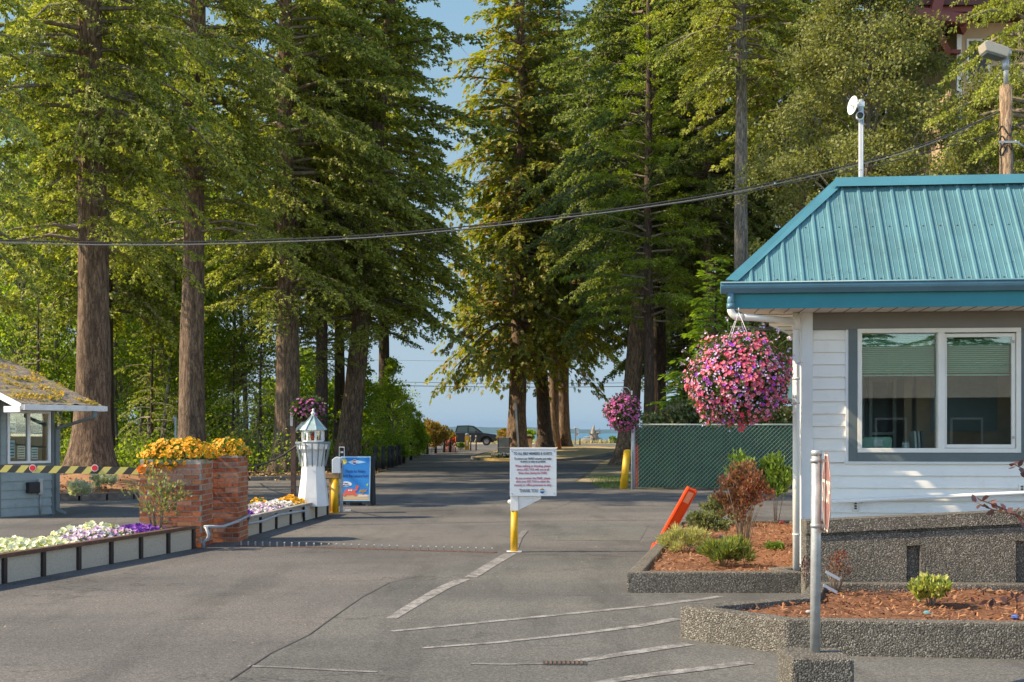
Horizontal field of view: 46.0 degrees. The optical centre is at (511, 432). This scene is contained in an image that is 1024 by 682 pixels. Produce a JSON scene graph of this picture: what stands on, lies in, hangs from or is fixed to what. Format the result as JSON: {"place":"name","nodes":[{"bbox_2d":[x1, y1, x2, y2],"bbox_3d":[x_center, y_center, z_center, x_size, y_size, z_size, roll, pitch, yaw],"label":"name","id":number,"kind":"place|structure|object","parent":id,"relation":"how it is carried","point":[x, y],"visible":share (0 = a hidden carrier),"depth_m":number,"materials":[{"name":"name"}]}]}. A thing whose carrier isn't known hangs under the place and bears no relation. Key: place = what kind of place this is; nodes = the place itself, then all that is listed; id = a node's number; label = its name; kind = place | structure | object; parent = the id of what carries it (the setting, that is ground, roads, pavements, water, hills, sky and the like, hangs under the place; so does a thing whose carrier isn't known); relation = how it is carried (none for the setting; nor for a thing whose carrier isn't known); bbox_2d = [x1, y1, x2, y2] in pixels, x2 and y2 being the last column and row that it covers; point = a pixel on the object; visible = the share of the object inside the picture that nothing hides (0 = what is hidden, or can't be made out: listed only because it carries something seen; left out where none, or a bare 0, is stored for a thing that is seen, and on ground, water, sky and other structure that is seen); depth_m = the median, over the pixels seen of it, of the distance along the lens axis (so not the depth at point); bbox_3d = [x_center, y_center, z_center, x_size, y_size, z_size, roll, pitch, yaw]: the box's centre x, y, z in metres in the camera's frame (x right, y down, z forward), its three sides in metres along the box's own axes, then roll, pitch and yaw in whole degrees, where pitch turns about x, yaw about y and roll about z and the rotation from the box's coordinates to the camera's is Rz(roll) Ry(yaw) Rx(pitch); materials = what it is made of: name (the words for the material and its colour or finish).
{"place":"outdoors","nodes":[
{"label":"outdoors","id":0,"kind":"place"},
{"bbox_2d":[0,445,792,681],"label":"road","id":1,"kind":"structure","parent":0,"point":[48,634],"depth_m":14.20,"materials":[{"name":"asphalt"}]},
{"bbox_2d":[0,358,107,517],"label":"ticket booth","id":2,"kind":"object","parent":1,"relation":"on","point":[32,402],"visible":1,"depth_m":23.11,"materials":[{"name":"wood"}]},
{"bbox_2d":[6,411,50,463],"bbox_3d":[-9.243,0.080,23.072,0.090,1.000,0.930,0,0,34],"label":"window","id":3,"kind":"structure","parent":2,"relation":"in","point":[31,453],"depth_m":23.04,"materials":[{"name":"white paint"}]},
{"bbox_2d":[0,525,196,583],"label":"flower trough","id":4,"kind":"object","parent":1,"relation":"on","point":[18,565],"visible":0.91,"depth_m":14.35,"materials":[{"name":"concrete"}]},
{"bbox_2d":[0,535,77,552],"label":"petunias","id":5,"kind":"object","parent":4,"relation":"in","point":[13,544],"visible":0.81,"depth_m":13.66,"materials":[{"name":"white plant"}]},
{"bbox_2d":[47,525,138,541],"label":"petunias","id":6,"kind":"object","parent":4,"relation":"in","point":[79,534],"visible":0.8,"depth_m":14.75,"materials":[{"name":"white plant"}]},
{"bbox_2d":[120,464,192,527],"bbox_3d":[-4.811,0.884,16.430,0.931,0.936,0.552,0,0,0],"label":"rose bush","id":7,"kind":"object","parent":4,"relation":"on","point":[141,469],"visible":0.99,"depth_m":16.38,"materials":[{"name":"green plant"}]},
{"bbox_2d":[139,458,212,547],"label":"brick pillar","id":8,"kind":"structure","parent":1,"relation":"on","point":[196,477],"depth_m":16.80,"materials":[{"name":"red brick"}]},
{"bbox_2d":[0,465,139,474],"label":"barrier arm","id":9,"kind":"object","parent":8,"relation":"attached to","point":[94,469],"visible":0.91,"depth_m":16.93},
{"bbox_2d":[136,435,221,460],"bbox_3d":[-4.687,0.226,17.125,1.200,0.382,0.869,0,0,0],"label":"marigold mound","id":10,"kind":"object","parent":8,"relation":"on","point":[188,447],"visible":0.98,"depth_m":16.94,"materials":[{"name":"yellow plant"}]},
{"bbox_2d":[208,454,247,541],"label":"brick pillar","id":11,"kind":"structure","parent":1,"relation":"on","point":[230,488],"depth_m":17.62,"materials":[{"name":"red brick"}]},
{"bbox_2d":[209,437,252,457],"bbox_3d":[-4.245,0.219,17.993,0.730,0.346,0.841,0,0,0],"label":"marigold mound","id":12,"kind":"object","parent":11,"relation":"on","point":[224,446],"visible":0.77,"depth_m":17.77,"materials":[{"name":"yellow plant"}]},
{"bbox_2d":[248,499,328,535],"bbox_3d":[-4.228,1.442,21.011,0.820,0.315,5.352,0,0,5],"label":"flower trough","id":13,"kind":"object","parent":1,"relation":"on","point":[277,522],"visible":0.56,"depth_m":20.58,"materials":[{"name":"concrete"}]},
{"bbox_2d":[295,409,330,506],"bbox_3d":[-3.723,0.450,22.600,0.661,1.820,0.661,0,0,0],"label":"lighthouse ornament","id":14,"kind":"object","parent":13,"relation":"on","point":[313,485],"visible":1,"depth_m":22.42,"materials":[{"name":"white paint"}]},
{"bbox_2d":[290,412,304,496],"bbox_3d":[-4.572,0.575,26.036,0.412,2.050,0.127,0,0,0],"label":"wooden post","id":15,"kind":"object","parent":1,"relation":"on","point":[294,429],"visible":0.79,"depth_m":26.00,"materials":[{"name":"brown wood"}]},
{"bbox_2d":[288,392,326,422],"bbox_3d":[-4.409,-0.531,26.004,0.851,0.722,0.866,0,0,0],"label":"hanging basket","id":16,"kind":"object","parent":15,"relation":"hanging from","point":[301,407],"visible":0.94,"depth_m":25.80,"materials":[{"name":"pink plant"}]},
{"bbox_2d":[325,457,350,512],"bbox_3d":[-3.487,1.036,24.095,0.540,1.128,0.270,0,0,0],"label":"bollard","id":17,"kind":"object","parent":1,"relation":"on","point":[337,467],"visible":0.98,"depth_m":24.05,"materials":[{"name":"yellow"}]},
{"bbox_2d":[339,447,375,505],"bbox_3d":[-3.422,0.950,26.710,0.755,1.300,0.652,0,0,0],"label":"sidewalk sign","id":18,"kind":"object","parent":1,"relation":"on","point":[359,487],"visible":0.91,"depth_m":26.48,"materials":[{"name":"blue plastic"}]},
{"bbox_2d":[235,541,495,552],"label":"tyre spikes","id":19,"kind":"object","parent":1,"relation":"on","point":[374,548],"visible":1,"depth_m":16.55,"materials":[{"name":"grey metal"}]},
{"bbox_2d":[375,504,466,511],"bbox_3d":[-1.849,1.591,25.680,1.861,0.001,2.876,0,0,0],"label":"road patch","id":20,"kind":"object","parent":1,"relation":"on","point":[419,507],"visible":1,"depth_m":25.77,"materials":[{"name":"asphalt"}]},
{"bbox_2d":[446,425,497,444],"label":"suv","id":21,"kind":"object","parent":1,"relation":"on","point":[461,431],"visible":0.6,"depth_m":111.05,"materials":[{"name":"paint"}]},
{"bbox_2d":[507,447,556,551],"bbox_3d":[0.262,0.896,16.162,0.668,1.408,0.160,0,0,0],"label":"notice board","id":22,"kind":"object","parent":1,"relation":"on","point":[533,474],"visible":1,"depth_m":16.09,"materials":[{"name":"white paint"}]},
{"bbox_2d":[471,446,615,460],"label":"grass island","id":23,"kind":"structure","parent":1,"relation":"on","point":[574,453],"depth_m":75.02,"materials":[{"name":"plant"}]},
{"bbox_2d":[423,0,615,446],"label":"red cedar","id":24,"kind":"object","parent":23,"relation":"on","point":[519,356],"visible":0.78,"depth_m":80.68,"materials":[{"name":"green plant"}]},
{"bbox_2d":[457,0,599,446],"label":"douglas fir","id":25,"kind":"object","parent":23,"relation":"on","point":[544,433],"visible":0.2,"depth_m":84.30,"materials":[{"name":"green plant"}]},
{"bbox_2d":[454,8,626,446],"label":"douglas fir","id":26,"kind":"object","parent":23,"relation":"on","point":[564,427],"visible":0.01,"depth_m":91.62,"materials":[{"name":"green plant"}]},
{"bbox_2d":[467,12,623,446],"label":"douglas fir","id":27,"kind":"object","parent":23,"relation":"on","point":[554,402],"visible":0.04,"depth_m":90.64,"materials":[{"name":"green plant"}]},
{"bbox_2d":[623,387,631,489],"bbox_3d":[3.214,0.155,33.600,0.281,2.890,0.040,0,0,0],"label":"basket pole","id":28,"kind":"object","parent":1,"relation":"on","point":[631,447],"visible":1,"depth_m":33.58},
{"bbox_2d":[602,387,641,434],"bbox_3d":[3.042,-0.617,33.491,1.168,1.332,1.142,0,0,0],"label":"hanging basket","id":29,"kind":"object","parent":28,"relation":"hanging from","point":[619,412],"visible":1,"depth_m":33.26,"materials":[{"name":"pink plant"}]},
{"bbox_2d":[651,486,696,547],"bbox_3d":[2.118,1.152,15.772,0.669,0.941,0.217,0,0,31],"label":"warning panel","id":30,"kind":"object","parent":1,"relation":"on","point":[682,505],"visible":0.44,"depth_m":15.66,"materials":[{"name":"orange plastic"}]},
{"bbox_2d":[999,56,1023,173],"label":"utility pole","id":31,"kind":"object","parent":1,"relation":"on","point":[1006,154],"visible":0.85,"depth_m":23.90,"materials":[{"name":"brown wood"}]},
{"bbox_2d":[0,117,988,244],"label":"power cable","id":32,"kind":"object","parent":31,"relation":"attached to","point":[477,227],"visible":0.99,"depth_m":21.95,"materials":[{"name":"grey plastic"}]},
{"bbox_2d":[0,132,998,245],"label":"power cable","id":33,"kind":"object","parent":31,"relation":"attached to","point":[617,211],"visible":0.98,"depth_m":22.84,"materials":[{"name":"grey rubber"}]},
{"bbox_2d":[0,111,999,242],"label":"power cable","id":34,"kind":"object","parent":31,"relation":"attached to","point":[495,222],"visible":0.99,"depth_m":21.98,"materials":[{"name":"grey rubber"}]},
{"bbox_2d":[978,40,1011,60],"bbox_3d":[9.631,-7.599,24.000,0.609,0.337,0.340,0,0,0],"label":"area light","id":35,"kind":"object","parent":31,"relation":"attached to","point":[990,50],"visible":1,"depth_m":23.84,"materials":[{"name":"beige metal"}]},
{"bbox_2d":[0,0,908,429],"label":"sky","id":36,"kind":"structure","parent":0,"point":[473,409],"materials":[{"name":"blue"}]},
{"bbox_2d":[430,444,781,486],"bbox_3d":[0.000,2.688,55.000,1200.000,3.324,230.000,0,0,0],"label":"ground","id":37,"kind":"structure","parent":0,"point":[590,471],"depth_m":70.76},
{"bbox_2d":[0,0,71,327],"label":"douglas fir","id":38,"kind":"object","parent":37,"relation":"on","point":[10,166],"visible":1,"depth_m":29.43,"materials":[{"name":"green plant"}]},
{"bbox_2d":[0,105,77,381],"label":"alder","id":39,"kind":"object","parent":37,"relation":"on","point":[18,340],"visible":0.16,"depth_m":57.62,"materials":[{"name":"green plant"}]},
{"bbox_2d":[0,140,77,462],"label":"alder","id":40,"kind":"object","parent":37,"relation":"on","point":[62,380],"visible":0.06,"depth_m":61.76,"materials":[{"name":"green plant"}]},
{"bbox_2d":[7,274,71,465],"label":"hemlock","id":41,"kind":"object","parent":37,"relation":"on","point":[57,314],"visible":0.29,"depth_m":44.02,"materials":[{"name":"green plant"}]},
{"bbox_2d":[60,474,139,500],"bbox_3d":[-11.400,1.346,32.800,7.796,0.607,9.195,0,0,0],"label":"tree bed","id":42,"kind":"object","parent":37,"relation":"on","point":[109,492],"visible":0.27,"depth_m":29.68,"materials":[{"name":"soil"}]},
{"bbox_2d":[0,0,257,474],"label":"douglas fir","id":43,"kind":"object","parent":42,"relation":"on","point":[82,151],"visible":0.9,"depth_m":34.64,"materials":[{"name":"green plant"}]},
{"bbox_2d":[0,0,222,458],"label":"douglas fir","id":44,"kind":"object","parent":37,"relation":"on","point":[141,304],"visible":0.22,"depth_m":51.10,"materials":[{"name":"green plant"}]},
{"bbox_2d":[59,200,179,462],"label":"alder","id":45,"kind":"object","parent":37,"relation":"on","point":[119,403],"visible":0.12,"depth_m":59.55,"materials":[{"name":"green plant"}]},
{"bbox_2d":[114,305,178,454],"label":"hemlock","id":46,"kind":"object","parent":37,"relation":"on","point":[151,408],"visible":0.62,"depth_m":54.94,"materials":[{"name":"green plant"}]},
{"bbox_2d":[117,214,178,459],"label":"alder","id":47,"kind":"object","parent":37,"relation":"on","point":[142,415],"visible":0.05,"depth_m":65.90,"materials":[{"name":"green plant"}]},
{"bbox_2d":[113,74,223,438],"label":"alder","id":48,"kind":"object","parent":37,"relation":"on","point":[170,368],"visible":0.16,"depth_m":57.91,"materials":[{"name":"green plant"}]},
{"bbox_2d":[68,0,337,457],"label":"douglas fir","id":49,"kind":"object","parent":37,"relation":"on","point":[191,408],"visible":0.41,"depth_m":42.68,"materials":[{"name":"green plant"}]},
{"bbox_2d":[160,180,249,409],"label":"alder","id":50,"kind":"object","parent":37,"relation":"on","point":[214,364],"visible":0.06,"depth_m":65.47,"materials":[{"name":"green plant"}]},
{"bbox_2d":[34,344,400,443],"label":"thicket","id":51,"kind":"object","parent":37,"relation":"on","point":[305,377],"visible":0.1,"depth_m":88.69,"materials":[{"name":"green plant"}]},
{"bbox_2d":[205,324,258,447],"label":"hemlock","id":52,"kind":"object","parent":37,"relation":"on","point":[233,375],"visible":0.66,"depth_m":59.96,"materials":[{"name":"green plant"}]},
{"bbox_2d":[176,108,301,462],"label":"alder","id":53,"kind":"object","parent":37,"relation":"on","point":[222,340],"visible":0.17,"depth_m":61.55,"materials":[{"name":"green plant"}]},
{"bbox_2d":[56,371,422,472],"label":"undergrowth","id":54,"kind":"object","parent":37,"relation":"on","point":[122,453],"visible":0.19,"depth_m":56.88,"materials":[{"name":"green plant"}]},
{"bbox_2d":[211,283,275,470],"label":"hemlock","id":55,"kind":"object","parent":37,"relation":"on","point":[260,398],"visible":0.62,"depth_m":51.87,"materials":[{"name":"green plant"}]},
{"bbox_2d":[205,0,407,468],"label":"douglas fir","id":56,"kind":"object","parent":37,"relation":"on","point":[321,366],"visible":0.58,"depth_m":53.62,"materials":[{"name":"green plant"}]},
{"bbox_2d":[204,0,431,471],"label":"douglas fir","id":57,"kind":"object","parent":37,"relation":"on","point":[287,314],"visible":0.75,"depth_m":49.55,"materials":[{"name":"green plant"}]},
{"bbox_2d":[254,10,421,447],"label":"douglas fir","id":58,"kind":"object","parent":37,"relation":"on","point":[339,382],"depth_m":73.71,"materials":[{"name":"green plant"}]},
{"bbox_2d":[204,0,509,467],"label":"douglas fir","id":59,"kind":"object","parent":37,"relation":"on","point":[351,414],"visible":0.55,"depth_m":55.56,"materials":[{"name":"green plant"}]},
{"bbox_2d":[332,360,386,460],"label":"young tree","id":60,"kind":"object","parent":37,"relation":"on","point":[367,411],"visible":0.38,"depth_m":56.80,"materials":[{"name":"green plant"}]},
{"bbox_2d":[362,382,395,459],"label":"young tree","id":61,"kind":"object","parent":37,"relation":"on","point":[376,415],"visible":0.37,"depth_m":59.85,"materials":[{"name":"green plant"}]},
{"bbox_2d":[299,2,482,444],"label":"douglas fir","id":62,"kind":"object","parent":37,"relation":"on","point":[383,352],"visible":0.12,"depth_m":69.90,"materials":[{"name":"green plant"}]},
{"bbox_2d":[373,356,417,450],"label":"young tree","id":63,"kind":"object","parent":37,"relation":"on","point":[391,390],"visible":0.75,"depth_m":62.83,"materials":[{"name":"green plant"}]},
{"bbox_2d":[517,0,770,464],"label":"douglas fir","id":64,"kind":"object","parent":37,"relation":"on","point":[613,54],"visible":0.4,"depth_m":59.62,"materials":[{"name":"green plant"}]},
{"bbox_2d":[558,0,733,468],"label":"fir","id":65,"kind":"object","parent":37,"relation":"on","point":[648,263],"visible":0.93,"depth_m":53.80,"materials":[{"name":"green plant"}]},
{"bbox_2d":[546,0,752,458],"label":"douglas fir","id":66,"kind":"object","parent":37,"relation":"on","point":[659,351],"visible":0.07,"depth_m":63.52,"materials":[{"name":"green plant"}]},
{"bbox_2d":[646,370,712,482],"bbox_3d":[5.568,-0.172,38.571,2.957,3.645,3.624,0,0,0],"label":"young cedar","id":67,"kind":"object","parent":37,"relation":"on","point":[684,395],"visible":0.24,"depth_m":38.48,"materials":[{"name":"green plant"}]},
{"bbox_2d":[577,450,792,488],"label":"soil verge","id":68,"kind":"structure","parent":37,"relation":"on","point":[603,468],"depth_m":45.23,"materials":[{"name":"soil"}]},
{"bbox_2d":[517,0,734,346],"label":"douglas fir","id":69,"kind":"object","parent":68,"relation":"on","point":[562,245],"visible":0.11,"depth_m":76.18,"materials":[{"name":"green plant"}]},
{"bbox_2d":[590,114,757,394],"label":"douglas fir","id":70,"kind":"object","parent":68,"relation":"on","point":[675,355],"visible":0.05,"depth_m":83.33,"materials":[{"name":"green plant"}]},
{"bbox_2d":[616,0,787,340],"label":"douglas fir","id":71,"kind":"object","parent":68,"relation":"on","point":[765,215],"visible":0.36,"depth_m":55.51,"materials":[{"name":"green plant"}]},
{"bbox_2d":[632,421,792,488],"bbox_3d":[7.312,0.620,34.519,7.847,1.960,0.130,0,0,0],"label":"chain link fence","id":72,"kind":"object","parent":68,"relation":"on","point":[672,455],"visible":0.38,"depth_m":34.49,"materials":[{"name":"green plastic"}]},
{"bbox_2d":[639,398,792,487],"bbox_3d":[7.466,0.384,35.802,7.346,3.142,1.859,0,0,0],"label":"hedge","id":73,"kind":"object","parent":68,"relation":"on","point":[681,411],"visible":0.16,"depth_m":35.20,"materials":[{"name":"green plant"}]},
{"bbox_2d":[611,0,843,457],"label":"douglas fir","id":74,"kind":"object","parent":68,"relation":"on","point":[741,29],"visible":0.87,"depth_m":45.80,"materials":[{"name":"green plant"}]},
{"bbox_2d":[666,14,847,452],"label":"douglas fir","id":75,"kind":"object","parent":68,"relation":"on","point":[687,318],"visible":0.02,"depth_m":68.08,"materials":[{"name":"green plant"}]},
{"bbox_2d":[689,0,888,372],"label":"douglas fir","id":76,"kind":"object","parent":68,"relation":"on","point":[757,234],"visible":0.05,"depth_m":57.56,"materials":[{"name":"green plant"}]},
{"bbox_2d":[673,0,905,406],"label":"douglas fir","id":77,"kind":"object","parent":68,"relation":"on","point":[729,117],"visible":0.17,"depth_m":49.72,"materials":[{"name":"green plant"}]},
{"bbox_2d":[658,257,769,481],"bbox_3d":[6.515,-2.026,38.916,3.914,7.352,4.468,0,0,-40],"label":"young cedar","id":78,"kind":"object","parent":37,"relation":"on","point":[713,323],"visible":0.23,"depth_m":38.98,"materials":[{"name":"green plant"}]},
{"bbox_2d":[718,0,994,409],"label":"birch","id":79,"kind":"object","parent":37,"relation":"on","point":[829,62],"visible":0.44,"depth_m":36.00,"materials":[{"name":"green plant"}]},
{"bbox_2d":[922,0,1023,173],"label":"douglas fir","id":80,"kind":"object","parent":37,"relation":"on","point":[996,9],"visible":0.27,"depth_m":33.87,"materials":[{"name":"green plant"}]},
{"bbox_2d":[925,59,1023,175],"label":"birch","id":81,"kind":"object","parent":37,"relation":"on","point":[977,168],"visible":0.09,"depth_m":39.67,"materials":[{"name":"green plant"}]},
{"bbox_2d":[228,554,1023,681],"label":"forecourt","id":82,"kind":"structure","parent":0,"point":[369,640],"depth_m":9.25,"materials":[{"name":"asphalt"}]},
{"bbox_2d":[387,579,468,618],"bbox_3d":[-0.810,1.587,11.725,0.183,0.001,2.844,0,0,11],"label":"lane line","id":83,"kind":"object","parent":82,"relation":"on","point":[418,601],"visible":1,"depth_m":11.61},
{"bbox_2d":[422,618,679,647],"bbox_3d":[0.419,1.587,9.561,2.524,0.001,0.228,0,0,-35],"label":"parking line","id":84,"kind":"object","parent":82,"relation":"on","point":[638,625],"visible":0.93,"depth_m":9.55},
{"bbox_2d":[390,596,721,631],"bbox_3d":[0.562,1.587,10.659,3.633,0.001,0.174,0,0,-35],"label":"parking line","id":85,"kind":"object","parent":82,"relation":"on","point":[704,598],"visible":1,"depth_m":10.61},
{"bbox_2d":[570,642,692,661],"bbox_3d":[0.838,1.587,8.706,1.242,0.001,0.130,0,0,-38],"label":"parking line","id":86,"kind":"object","parent":82,"relation":"on","point":[656,648],"visible":1,"depth_m":8.76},
{"bbox_2d":[594,661,753,681],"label":"parking line","id":87,"kind":"object","parent":82,"relation":"on","point":[685,670],"visible":1,"depth_m":8.03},
{"bbox_2d":[627,520,800,592],"bbox_3d":[3.154,1.476,15.523,2.558,0.248,7.695,0,0,11],"label":"aggregate planter","id":88,"kind":"object","parent":82,"relation":"on","point":[656,568],"visible":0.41,"depth_m":12.39,"materials":[{"name":"grey concrete"}]},
{"bbox_2d":[654,524,711,552],"bbox_3d":[2.057,1.239,14.557,0.723,0.392,0.641,0,0,0],"label":"golden shrub","id":89,"kind":"object","parent":88,"relation":"on","point":[674,534],"visible":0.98,"depth_m":14.43,"materials":[{"name":"yellow plant"}]},
{"bbox_2d":[685,508,730,535],"bbox_3d":[2.667,1.222,16.372,0.612,0.424,0.522,0,0,0],"label":"grey shrub","id":90,"kind":"object","parent":88,"relation":"on","point":[709,520],"visible":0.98,"depth_m":16.25,"materials":[{"name":"green plant"}]},
{"bbox_2d":[694,532,756,565],"bbox_3d":[2.312,1.241,13.001,0.693,0.386,0.659,0,0,0],"label":"juniper","id":91,"kind":"object","parent":88,"relation":"on","point":[737,548],"visible":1,"depth_m":12.90,"materials":[{"name":"green plant"}]},
{"bbox_2d":[711,459,775,541],"bbox_3d":[2.916,0.879,15.292,0.796,1.107,0.802,0,0,0],"label":"red bush","id":92,"kind":"object","parent":88,"relation":"on","point":[744,488],"visible":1,"depth_m":15.20,"materials":[{"name":"brown plant"}]},
{"bbox_2d":[758,451,792,522],"bbox_3d":[4.160,0.849,19.054,0.654,1.164,0.676,0,0,28],"label":"green shrub","id":93,"kind":"object","parent":88,"relation":"on","point":[778,476],"visible":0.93,"depth_m":18.92,"materials":[{"name":"green plant"}]},
{"bbox_2d":[778,648,853,681],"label":"concrete block","id":94,"kind":"structure","parent":82,"relation":"on","point":[822,665],"depth_m":7.18,"materials":[{"name":"concrete"}]},
{"bbox_2d":[810,450,830,652],"bbox_3d":[1.880,0.753,7.407,0.100,1.295,0.484,0,0,9],"label":"stop sign","id":95,"kind":"object","parent":94,"relation":"on","point":[816,461],"visible":0.97,"depth_m":7.39,"materials":[{"name":"metal"}]},
{"bbox_2d":[680,582,1023,659],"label":"aggregate planter","id":96,"kind":"object","parent":82,"relation":"on","point":[884,619],"visible":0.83,"depth_m":8.95,"materials":[{"name":"grey concrete"}]},
{"bbox_2d":[825,549,856,594],"bbox_3d":[2.831,1.191,10.413,0.256,0.402,0.211,0,0,0],"label":"purple sprig","id":97,"kind":"object","parent":96,"relation":"on","point":[839,554],"visible":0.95,"depth_m":10.39,"materials":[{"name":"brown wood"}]},
{"bbox_2d":[906,571,952,605],"bbox_3d":[3.351,1.251,9.716,0.372,0.284,0.417,0,0,0],"label":"variegated bush","id":98,"kind":"object","parent":96,"relation":"on","point":[926,585],"visible":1,"depth_m":9.66,"materials":[{"name":"yellow plant"}]},
{"bbox_2d":[970,460,1023,607],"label":"smoke bush","id":99,"kind":"object","parent":96,"relation":"on","point":[1017,596],"visible":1,"depth_m":9.25,"materials":[{"name":"brown plant"}]},
{"bbox_2d":[720,174,1023,570],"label":"office building","id":100,"kind":"structure","parent":82,"relation":"on","point":[892,307],"depth_m":12.35,"materials":[{"name":"white"}]},
{"bbox_2d":[678,308,802,431],"bbox_3d":[2.256,-0.624,11.986,1.145,1.232,1.150,0,0,26],"label":"hanging basket","id":101,"kind":"object","parent":100,"relation":"hanging from","point":[753,385],"visible":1,"depth_m":11.69,"materials":[{"name":"pink plant"}]},
{"bbox_2d":[857,328,1020,452],"bbox_3d":[4.359,-0.434,12.369,1.620,1.269,0.140,0,0,6],"label":"window","id":102,"kind":"structure","parent":100,"relation":"in","point":[942,446],"depth_m":12.30,"materials":[{"name":"beige paint"}]},
{"bbox_2d":[801,509,1023,595],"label":"ramp wall","id":103,"kind":"structure","parent":82,"relation":"on","point":[973,546],"depth_m":10.90,"materials":[{"name":"concrete"}]},
{"bbox_2d":[851,0,1023,175],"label":"apartment house","id":104,"kind":"structure","parent":0,"point":[959,42],"depth_m":51.98,"materials":[{"name":"beige paint"}]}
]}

